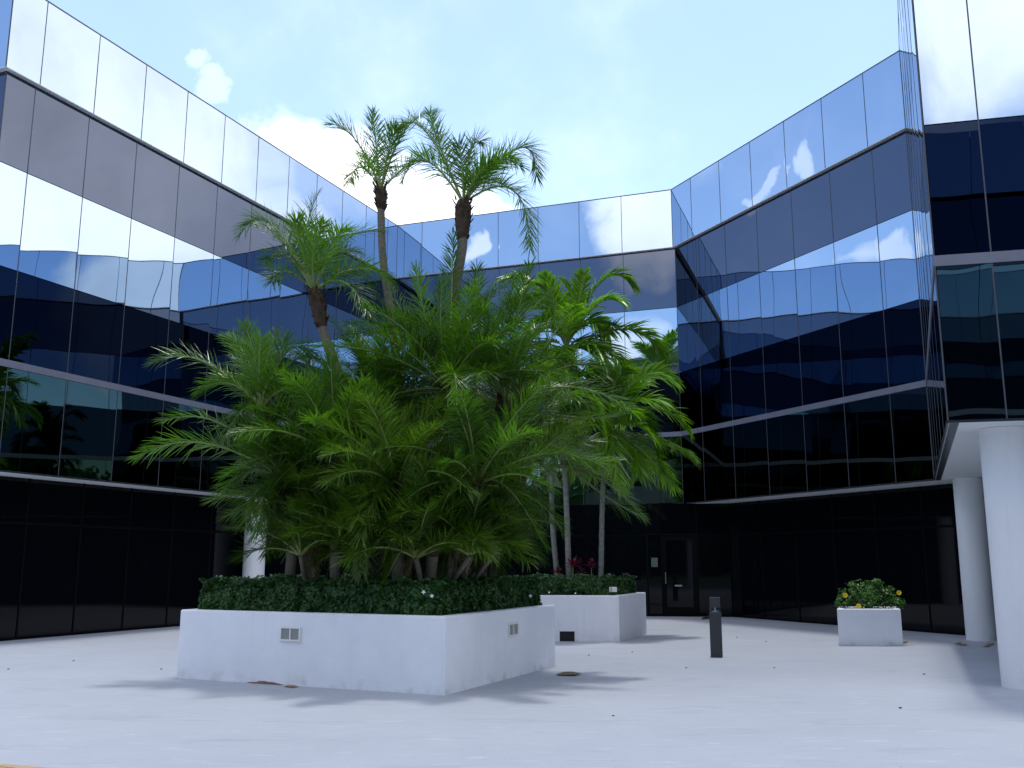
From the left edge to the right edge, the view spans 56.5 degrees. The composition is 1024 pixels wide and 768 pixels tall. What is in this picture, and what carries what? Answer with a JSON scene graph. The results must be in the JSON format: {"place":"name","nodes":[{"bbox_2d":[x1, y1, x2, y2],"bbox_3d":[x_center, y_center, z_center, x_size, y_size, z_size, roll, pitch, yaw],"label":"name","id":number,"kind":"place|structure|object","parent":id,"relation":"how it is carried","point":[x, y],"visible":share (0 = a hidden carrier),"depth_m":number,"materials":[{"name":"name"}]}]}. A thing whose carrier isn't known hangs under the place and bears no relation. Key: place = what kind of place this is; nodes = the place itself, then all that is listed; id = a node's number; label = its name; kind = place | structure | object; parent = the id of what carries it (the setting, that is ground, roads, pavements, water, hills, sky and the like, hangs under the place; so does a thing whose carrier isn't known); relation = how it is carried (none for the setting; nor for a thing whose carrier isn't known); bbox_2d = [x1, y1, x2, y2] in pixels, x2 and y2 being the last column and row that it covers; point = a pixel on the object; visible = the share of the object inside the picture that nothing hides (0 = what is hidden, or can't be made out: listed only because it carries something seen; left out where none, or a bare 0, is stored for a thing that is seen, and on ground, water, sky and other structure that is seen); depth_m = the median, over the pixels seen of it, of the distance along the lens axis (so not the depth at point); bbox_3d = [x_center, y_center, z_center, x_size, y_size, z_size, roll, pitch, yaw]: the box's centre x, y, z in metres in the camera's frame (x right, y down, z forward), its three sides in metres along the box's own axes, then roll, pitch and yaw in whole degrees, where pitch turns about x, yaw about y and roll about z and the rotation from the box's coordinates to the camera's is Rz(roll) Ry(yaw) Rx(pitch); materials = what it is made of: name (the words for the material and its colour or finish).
{"place":"outdoors","nodes":[
{"label":"outdoors","id":0,"kind":"place"},
{"bbox_2d":[48,0,898,224],"label":"sky","id":1,"kind":"structure","parent":0,"point":[626,97],"materials":[{"name":"blue"}]},
{"bbox_2d":[0,616,1023,767],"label":"plaza paving","id":2,"kind":"structure","parent":0,"point":[817,696],"depth_m":10.53,"materials":[{"name":"paint"}]},
{"bbox_2d":[0,763,46,767],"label":"paving edge strip","id":3,"kind":"object","parent":2,"relation":"on","point":[11,766],"depth_m":7.60,"materials":[{"name":"beige concrete"}]},
{"bbox_2d":[242,498,266,578],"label":"column","id":4,"kind":"structure","parent":2,"relation":"on","point":[253,567],"depth_m":26.53,"materials":[{"name":"paint"}]},
{"bbox_2d":[177,605,554,695],"bbox_3d":[-2.021,3.839,14.337,4.329,0.945,3.764,-5,-12,24],"label":"planter","id":5,"kind":"object","parent":2,"relation":"on","point":[444,655],"visible":0.98,"depth_m":12.70,"materials":[{"name":"white paint"}]},
{"bbox_2d":[145,316,325,575],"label":"palm tree","id":6,"kind":"object","parent":5,"relation":"on","point":[262,386],"visible":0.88,"depth_m":13.95,"materials":[{"name":"green plant"}]},
{"bbox_2d":[128,386,344,580],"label":"palm tree","id":7,"kind":"object","parent":5,"relation":"on","point":[254,441],"visible":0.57,"depth_m":13.60,"materials":[{"name":"green plant"}]},
{"bbox_2d":[199,424,368,578],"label":"palm tree","id":8,"kind":"object","parent":5,"relation":"on","point":[291,564],"visible":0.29,"depth_m":13.56,"materials":[{"name":"green plant"}]},
{"bbox_2d":[219,486,352,579],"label":"palm tree","id":9,"kind":"object","parent":5,"relation":"on","point":[299,546],"visible":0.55,"depth_m":13.30,"materials":[{"name":"green plant"}]},
{"bbox_2d":[227,190,400,577],"bbox_3d":[-3.045,0.081,14.328,2.799,6.692,2.176,0,-11,0],"label":"palm tree","id":10,"kind":"object","parent":5,"relation":"on","point":[316,296],"visible":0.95,"depth_m":14.46,"materials":[{"name":"green plant"}]},
{"bbox_2d":[214,344,450,587],"bbox_3d":[-2.708,1.356,13.830,3.278,3.991,3.124,6,-12,-27],"label":"palm tree","id":11,"kind":"object","parent":5,"relation":"on","point":[334,397],"visible":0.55,"depth_m":13.42,"materials":[{"name":"green plant"}]},
{"bbox_2d":[265,437,424,587],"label":"palm tree","id":12,"kind":"object","parent":5,"relation":"on","point":[357,570],"visible":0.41,"depth_m":12.87,"materials":[{"name":"green plant"}]},
{"bbox_2d":[284,476,443,579],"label":"palm tree","id":13,"kind":"object","parent":5,"relation":"on","point":[343,527],"visible":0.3,"depth_m":12.81,"materials":[{"name":"green plant"}]},
{"bbox_2d":[198,573,542,615],"bbox_3d":[-2.020,3.173,14.479,4.084,0.636,3.495,-5,-12,25],"label":"hedge","id":14,"kind":"object","parent":5,"relation":"on","point":[409,595],"visible":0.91,"depth_m":13.09,"materials":[{"name":"green plant"}]},
{"bbox_2d":[272,300,487,468],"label":"palm tree","id":15,"kind":"object","parent":5,"relation":"on","point":[371,362],"visible":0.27,"depth_m":14.69,"materials":[{"name":"green plant"}]},
{"bbox_2d":[321,102,442,575],"bbox_3d":[-2.216,-0.742,15.590,1.869,8.770,2.052,-3,-11,15],"label":"palm tree","id":16,"kind":"object","parent":5,"relation":"on","point":[380,192],"visible":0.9,"depth_m":15.97,"materials":[{"name":"green plant"}]},
{"bbox_2d":[290,376,522,578],"bbox_3d":[-1.431,1.623,13.134,3.257,3.209,3.451,0,-11,0],"label":"palm tree","id":17,"kind":"object","parent":5,"relation":"on","point":[389,433],"visible":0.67,"depth_m":12.73,"materials":[{"name":"green plant"}]},
{"bbox_2d":[329,464,504,580],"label":"palm tree","id":18,"kind":"object","parent":5,"relation":"on","point":[418,528],"visible":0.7,"depth_m":12.56,"materials":[{"name":"green plant"}]},
{"bbox_2d":[306,350,530,489],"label":"palm tree","id":19,"kind":"object","parent":5,"relation":"on","point":[415,402],"visible":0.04,"depth_m":15.07,"materials":[{"name":"green plant"}]},
{"bbox_2d":[334,439,526,590],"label":"palm tree","id":20,"kind":"object","parent":5,"relation":"on","point":[431,561],"visible":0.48,"depth_m":12.67,"materials":[{"name":"green plant"}]},
{"bbox_2d":[307,227,583,576],"bbox_3d":[-0.940,0.411,14.448,4.030,6.075,3.895,0,-11,0],"label":"palm tree","id":21,"kind":"object","parent":5,"relation":"on","point":[441,359],"visible":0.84,"depth_m":14.06,"materials":[{"name":"green plant"}]},
{"bbox_2d":[402,483,532,580],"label":"palm tree","id":22,"kind":"object","parent":5,"relation":"on","point":[485,531],"visible":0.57,"depth_m":12.80,"materials":[{"name":"green plant"}]},
{"bbox_2d":[363,371,577,578],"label":"palm tree","id":23,"kind":"object","parent":5,"relation":"on","point":[466,426],"visible":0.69,"depth_m":12.85,"materials":[{"name":"green plant"}]},
{"bbox_2d":[389,104,551,465],"bbox_3d":[-0.679,-0.771,14.862,2.650,8.550,2.115,2,-11,-13],"label":"palm tree","id":24,"kind":"object","parent":5,"relation":"on","point":[479,174],"visible":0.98,"depth_m":15.26,"materials":[{"name":"green plant"}]},
{"bbox_2d":[422,457,563,580],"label":"palm tree","id":25,"kind":"object","parent":5,"relation":"on","point":[444,557],"visible":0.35,"depth_m":13.19,"materials":[{"name":"green plant"}]},
{"bbox_2d":[443,489,550,579],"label":"palm tree","id":26,"kind":"object","parent":5,"relation":"on","point":[481,569],"visible":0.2,"depth_m":13.62,"materials":[{"name":"green plant"}]},
{"bbox_2d":[409,351,586,575],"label":"palm tree","id":27,"kind":"object","parent":5,"relation":"on","point":[493,410],"visible":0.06,"depth_m":15.70,"materials":[{"name":"green plant"}]},
{"bbox_2d":[375,256,649,587],"bbox_3d":[0.001,0.817,14.219,3.986,5.202,3.544,-9,-14,40],"label":"palm tree","id":28,"kind":"object","parent":5,"relation":"on","point":[500,357],"visible":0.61,"depth_m":14.24,"materials":[{"name":"green plant"}]},
{"bbox_2d":[429,366,649,576],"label":"palm tree","id":29,"kind":"object","parent":5,"relation":"on","point":[522,380],"visible":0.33,"depth_m":14.25,"materials":[{"name":"green plant"}]},
{"bbox_2d":[0,0,1023,640],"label":"office building","id":30,"kind":"structure","parent":2,"relation":"on","point":[828,302],"depth_m":23.79,"materials":[{"name":"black glass"}]},
{"bbox_2d":[0,366,7,437],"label":"window pane","id":31,"kind":"structure","parent":30,"relation":"in","point":[3,370],"depth_m":19.37,"materials":[{"name":"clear glass"}]},
{"bbox_2d":[0,266,16,358],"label":"window pane","id":32,"kind":"structure","parent":30,"relation":"in","point":[8,277],"depth_m":19.59,"materials":[{"name":"black glass"}]},
{"bbox_2d":[0,71,35,171],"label":"window pane","id":33,"kind":"structure","parent":30,"relation":"in","point":[15,137],"depth_m":20.16,"materials":[{"name":"grey glass"}]},
{"bbox_2d":[0,368,65,474],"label":"window pane","id":34,"kind":"structure","parent":30,"relation":"in","point":[34,403],"depth_m":19.97,"materials":[{"name":"black glass"}]},
{"bbox_2d":[9,272,73,371],"bbox_3d":[-10.032,-1.299,20.398,0.002,1.877,1.454,-4,-12,23],"label":"window pane","id":35,"kind":"structure","parent":30,"relation":"in","point":[42,318],"depth_m":20.37,"materials":[{"name":"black glass"}]},
{"bbox_2d":[28,87,88,195],"bbox_3d":[-10.032,-5.350,21.159,0.003,1.988,1.454,-4,-12,23],"label":"window pane","id":36,"kind":"structure","parent":30,"relation":"in","point":[58,147],"depth_m":21.13,"materials":[{"name":"grey glass"}]},
{"bbox_2d":[59,380,117,480],"bbox_3d":[-9.458,1.063,21.334,0.002,2.083,1.454,-4,-12,23],"label":"window pane","id":37,"kind":"structure","parent":30,"relation":"in","point":[87,442],"depth_m":21.31,"materials":[{"name":"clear glass"}]},
{"bbox_2d":[68,290,123,383],"bbox_3d":[-9.457,-1.048,21.730,0.002,1.877,1.454,-4,-12,23],"label":"window pane","id":38,"kind":"structure","parent":30,"relation":"in","point":[97,323],"depth_m":21.70,"materials":[{"name":"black glass"}]},
{"bbox_2d":[83,116,136,217],"bbox_3d":[-9.457,-5.100,22.491,0.002,1.988,1.454,-4,-12,23],"label":"window pane","id":39,"kind":"structure","parent":30,"relation":"in","point":[111,154],"depth_m":22.46,"materials":[{"name":"grey glass"}]},
{"bbox_2d":[111,391,162,484],"bbox_3d":[-8.882,1.313,22.666,0.003,2.083,1.454,-4,-12,23],"label":"window pane","id":40,"kind":"structure","parent":30,"relation":"in","point":[135,415],"depth_m":22.60,"materials":[{"name":"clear glass"}]},
{"bbox_2d":[119,306,168,393],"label":"window pane","id":41,"kind":"structure","parent":30,"relation":"in","point":[142,331],"depth_m":23.02,"materials":[{"name":"black glass"}]},
{"bbox_2d":[132,141,179,236],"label":"window pane","id":42,"kind":"structure","parent":30,"relation":"in","point":[156,174],"depth_m":23.79,"materials":[{"name":"grey glass"}]},
{"bbox_2d":[158,401,203,489],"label":"window pane","id":43,"kind":"structure","parent":30,"relation":"in","point":[173,471],"depth_m":23.96,"materials":[{"name":"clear glass"}]},
{"bbox_2d":[164,320,208,402],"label":"window pane","id":44,"kind":"structure","parent":30,"relation":"in","point":[178,380],"depth_m":24.33,"materials":[{"name":"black glass"}]},
{"bbox_2d":[175,164,217,252],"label":"window pane","id":45,"kind":"structure","parent":30,"relation":"in","point":[197,194],"depth_m":25.13,"materials":[{"name":"grey glass"}]},
{"bbox_2d":[200,410,239,491],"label":"window pane","id":46,"kind":"structure","parent":30,"relation":"in","point":[209,468],"depth_m":25.11,"materials":[{"name":"black glass"}]},
{"bbox_2d":[205,333,243,410],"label":"window pane","id":47,"kind":"structure","parent":30,"relation":"in","point":[217,396],"depth_m":25.57,"materials":[{"name":"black glass"}]},
{"bbox_2d":[214,184,251,268],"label":"window pane","id":48,"kind":"structure","parent":30,"relation":"in","point":[230,205],"depth_m":26.42,"materials":[{"name":"grey glass"}]},
{"bbox_2d":[238,420,270,493],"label":"window pane","id":49,"kind":"structure","parent":30,"relation":"in","point":[244,482],"depth_m":26.33,"materials":[{"name":"black glass"}]},
{"bbox_2d":[242,345,276,413],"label":"window pane","id":50,"kind":"structure","parent":30,"relation":"in","point":[243,401],"depth_m":26.62,"materials":[{"name":"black glass"}]},
{"bbox_2d":[249,203,282,282],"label":"window pane","id":51,"kind":"structure","parent":30,"relation":"in","point":[259,238],"depth_m":27.67,"materials":[{"name":"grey glass"}]},
{"bbox_2d":[275,357,305,421],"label":"window pane","id":52,"kind":"structure","parent":30,"relation":"in","point":[296,363],"depth_m":28.48,"materials":[{"name":"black glass"}]},
{"bbox_2d":[281,220,310,294],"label":"window pane","id":53,"kind":"structure","parent":30,"relation":"in","point":[295,283],"depth_m":28.88,"materials":[{"name":"blue glass"}]},
{"bbox_2d":[311,237,336,306],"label":"window pane","id":54,"kind":"structure","parent":30,"relation":"in","point":[331,293],"depth_m":30.72,"materials":[{"name":"blue glass"}]},
{"bbox_2d":[336,249,361,316],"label":"window pane","id":55,"kind":"structure","parent":30,"relation":"in","point":[341,301],"depth_m":31.73,"materials":[{"name":"blue glass"}]},
{"bbox_2d":[360,262,382,325],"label":"window pane","id":56,"kind":"structure","parent":30,"relation":"in","point":[379,283],"depth_m":33.15,"materials":[{"name":"blue glass"}]},
{"bbox_2d":[394,276,422,329],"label":"window pane","id":57,"kind":"structure","parent":30,"relation":"in","point":[403,284],"depth_m":34.45,"materials":[{"name":"blue glass"}]},
{"bbox_2d":[422,273,459,328],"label":"window pane","id":58,"kind":"structure","parent":30,"relation":"in","point":[432,283],"depth_m":34.08,"materials":[{"name":"blue glass"}]},
{"bbox_2d":[460,268,498,323],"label":"window pane","id":59,"kind":"structure","parent":30,"relation":"in","point":[492,274],"depth_m":33.43,"materials":[{"name":"blue glass"}]},
{"bbox_2d":[499,263,538,321],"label":"window pane","id":60,"kind":"structure","parent":30,"relation":"in","point":[503,270],"depth_m":33.04,"materials":[{"name":"blue glass"}]},
{"bbox_2d":[500,449,539,504],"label":"window pane","id":61,"kind":"structure","parent":30,"relation":"in","point":[527,481],"depth_m":31.58,"materials":[{"name":"black glass"}]},
{"bbox_2d":[540,259,579,315],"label":"window pane","id":62,"kind":"structure","parent":30,"relation":"in","point":[565,268],"depth_m":32.52,"materials":[{"name":"blue glass"}]},
{"bbox_2d":[541,445,583,504],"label":"window pane","id":63,"kind":"structure","parent":30,"relation":"in","point":[575,491],"depth_m":31.12,"materials":[{"name":"black glass"}]},
{"bbox_2d":[581,254,623,314],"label":"window pane","id":64,"kind":"structure","parent":30,"relation":"in","point":[598,265],"depth_m":31.93,"materials":[{"name":"blue glass"}]},
{"bbox_2d":[584,439,627,504],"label":"window pane","id":65,"kind":"structure","parent":30,"relation":"in","point":[588,499],"depth_m":30.74,"materials":[{"name":"black glass"}]},
{"bbox_2d":[623,248,676,310],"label":"window pane","id":66,"kind":"structure","parent":30,"relation":"in","point":[654,270],"depth_m":31.39,"materials":[{"name":"blue glass"}]},
{"bbox_2d":[627,373,680,432],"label":"window pane","id":67,"kind":"structure","parent":30,"relation":"in","point":[668,392],"depth_m":30.53,"materials":[{"name":"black glass"}]},
{"bbox_2d":[628,437,682,503],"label":"window pane","id":68,"kind":"structure","parent":30,"relation":"in","point":[655,495],"depth_m":30.17,"materials":[{"name":"black glass"}]},
{"bbox_2d":[663,536,696,613],"bbox_3d":[5.138,5.841,29.218,0.966,2.340,0.107,-1,-11,8],"label":"door","id":69,"kind":"structure","parent":30,"relation":"in","point":[680,597],"depth_m":29.23,"materials":[{"name":"black glass"}]},
{"bbox_2d":[675,238,696,306],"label":"window pane","id":70,"kind":"structure","parent":30,"relation":"in","point":[685,254],"depth_m":30.62,"materials":[{"name":"blue glass"}]},
{"bbox_2d":[679,367,701,430],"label":"window pane","id":71,"kind":"structure","parent":30,"relation":"in","point":[690,399],"depth_m":29.81,"materials":[{"name":"black glass"}]},
{"bbox_2d":[681,432,704,502],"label":"window pane","id":72,"kind":"structure","parent":30,"relation":"in","point":[693,478],"depth_m":29.43,"materials":[{"name":"black glass"}]},
{"bbox_2d":[696,224,726,297],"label":"window pane","id":73,"kind":"structure","parent":30,"relation":"in","point":[710,246],"depth_m":29.45,"materials":[{"name":"blue glass"}]},
{"bbox_2d":[700,358,731,425],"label":"window pane","id":74,"kind":"structure","parent":30,"relation":"in","point":[715,377],"depth_m":28.69,"materials":[{"name":"black glass"}]},
{"bbox_2d":[703,426,735,500],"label":"window pane","id":75,"kind":"structure","parent":30,"relation":"in","point":[718,447],"depth_m":28.29,"materials":[{"name":"black glass"}]},
{"bbox_2d":[724,207,758,285],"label":"window pane","id":76,"kind":"structure","parent":30,"relation":"in","point":[740,231],"depth_m":28.13,"materials":[{"name":"blue glass"}]},
{"bbox_2d":[730,348,765,419],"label":"window pane","id":77,"kind":"structure","parent":30,"relation":"in","point":[747,371],"depth_m":27.37,"materials":[{"name":"blue glass"}]},
{"bbox_2d":[733,419,769,497],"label":"window pane","id":78,"kind":"structure","parent":30,"relation":"in","point":[750,439],"depth_m":26.98,"materials":[{"name":"black glass"}]},
{"bbox_2d":[756,190,793,272],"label":"window pane","id":79,"kind":"structure","parent":30,"relation":"in","point":[774,216],"depth_m":26.82,"materials":[{"name":"blue glass"}]},
{"bbox_2d":[763,337,801,412],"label":"window pane","id":80,"kind":"structure","parent":30,"relation":"in","point":[782,374],"depth_m":26.06,"materials":[{"name":"blue glass"}]},
{"bbox_2d":[767,412,806,493],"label":"window pane","id":81,"kind":"structure","parent":30,"relation":"in","point":[785,434],"depth_m":25.66,"materials":[{"name":"black glass"}]},
{"bbox_2d":[791,170,832,257],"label":"window pane","id":82,"kind":"structure","parent":30,"relation":"in","point":[810,200],"depth_m":25.51,"materials":[{"name":"blue glass"}]},
{"bbox_2d":[799,325,842,404],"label":"window pane","id":83,"kind":"structure","parent":30,"relation":"in","point":[820,358],"depth_m":24.75,"materials":[{"name":"blue glass"}]},
{"bbox_2d":[803,404,848,490],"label":"window pane","id":84,"kind":"structure","parent":30,"relation":"in","point":[824,428],"depth_m":24.35,"materials":[{"name":"black glass"}]},
{"bbox_2d":[829,149,876,241],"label":"window pane","id":85,"kind":"structure","parent":30,"relation":"in","point":[851,181],"depth_m":24.20,"materials":[{"name":"blue glass"}]},
{"bbox_2d":[839,311,888,396],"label":"window pane","id":86,"kind":"structure","parent":30,"relation":"in","point":[862,340],"depth_m":23.44,"materials":[{"name":"blue glass"}]},
{"bbox_2d":[844,394,895,486],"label":"window pane","id":87,"kind":"structure","parent":30,"relation":"in","point":[868,421],"depth_m":23.04,"materials":[{"name":"black glass"}]},
{"bbox_2d":[872,131,911,223],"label":"window pane","id":88,"kind":"structure","parent":30,"relation":"in","point":[890,161],"depth_m":23.08,"materials":[{"name":"blue glass"}]},
{"bbox_2d":[884,300,924,386],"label":"window pane","id":89,"kind":"structure","parent":30,"relation":"in","point":[904,345],"depth_m":22.31,"materials":[{"name":"blue glass"}]},
{"bbox_2d":[890,387,932,481],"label":"window pane","id":90,"kind":"structure","parent":30,"relation":"in","point":[909,409],"depth_m":21.92,"materials":[{"name":"black glass"}]},
{"bbox_2d":[924,121,989,254],"bbox_3d":[6.070,-2.683,13.022,0.682,1.877,0.002,-3,-11,13],"label":"window pane","id":91,"kind":"structure","parent":30,"relation":"in","point":[958,207],"depth_m":13.02,"materials":[{"name":"blue glass"}]},
{"bbox_2d":[936,263,1005,419],"bbox_3d":[6.070,-0.572,12.625,0.682,2.083,0.002,-3,-11,13],"label":"window pane","id":92,"kind":"structure","parent":30,"relation":"in","point":[974,382],"depth_m":12.62,"materials":[{"name":"black glass"}]},
{"bbox_2d":[979,116,1023,250],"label":"window pane","id":93,"kind":"structure","parent":30,"relation":"in","point":[1002,139],"depth_m":12.90,"materials":[{"name":"blue glass"}]},
{"bbox_2d":[993,261,1023,417],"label":"window pane","id":94,"kind":"structure","parent":30,"relation":"in","point":[1008,276],"depth_m":12.53,"materials":[{"name":"black glass"}]},
{"bbox_2d":[540,592,646,641],"bbox_3d":[1.240,5.165,21.374,3.680,0.935,3.280,0,-11,0],"label":"planter","id":95,"kind":"object","parent":2,"relation":"on","point":[600,618],"visible":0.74,"depth_m":19.86,"materials":[{"name":"white paint"}]},
{"bbox_2d":[503,572,636,594],"bbox_3d":[1.231,4.528,21.468,3.312,0.583,2.988,0,-11,0],"label":"hedge","id":96,"kind":"object","parent":95,"relation":"on","point":[577,584],"visible":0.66,"depth_m":20.24,"materials":[{"name":"green plant"}]},
{"bbox_2d":[515,338,618,577],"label":"palm tree","id":97,"kind":"object","parent":96,"relation":"on","point":[605,431],"visible":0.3,"depth_m":21.10,"materials":[{"name":"green plant"}]},
{"bbox_2d":[493,265,671,575],"bbox_3d":[1.565,0.768,22.434,3.868,7.496,2.972,6,-12,-30],"label":"palm tree","id":98,"kind":"object","parent":96,"relation":"on","point":[578,297],"visible":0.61,"depth_m":22.51,"materials":[{"name":"green plant"}]},
{"bbox_2d":[546,357,700,577],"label":"palm tree","id":99,"kind":"object","parent":96,"relation":"on","point":[645,374],"visible":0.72,"depth_m":21.70,"materials":[{"name":"green plant"}]},
{"bbox_2d":[709,597,722,657],"bbox_3d":[3.547,4.232,16.608,0.200,1.010,0.200,-3,-11,14],"label":"bollard light","id":100,"kind":"object","parent":2,"relation":"on","point":[716,646],"visible":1,"depth_m":16.51,"materials":[{"name":"paint"}]},
{"bbox_2d":[837,607,902,645],"bbox_3d":[7.200,4.882,19.260,1.560,0.710,1.060,0,-11,0],"label":"planter","id":101,"kind":"object","parent":2,"relation":"on","point":[869,627],"visible":0.82,"depth_m":18.76,"materials":[{"name":"white paint"}]},
{"bbox_2d":[834,578,905,608],"bbox_3d":[7.225,4.280,19.305,1.447,0.682,0.809,0,-11,0],"label":"flowering shrub","id":102,"kind":"object","parent":101,"relation":"on","point":[875,593],"visible":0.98,"depth_m":19.28,"materials":[{"name":"green plant"}]},
{"bbox_2d":[952,477,996,640],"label":"column","id":103,"kind":"structure","parent":2,"relation":"on","point":[975,574],"depth_m":20.20,"materials":[{"name":"paint"}]},
{"bbox_2d":[978,426,1023,689],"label":"column","id":104,"kind":"structure","parent":2,"relation":"on","point":[1002,456],"depth_m":12.65,"materials":[{"name":"paint"}]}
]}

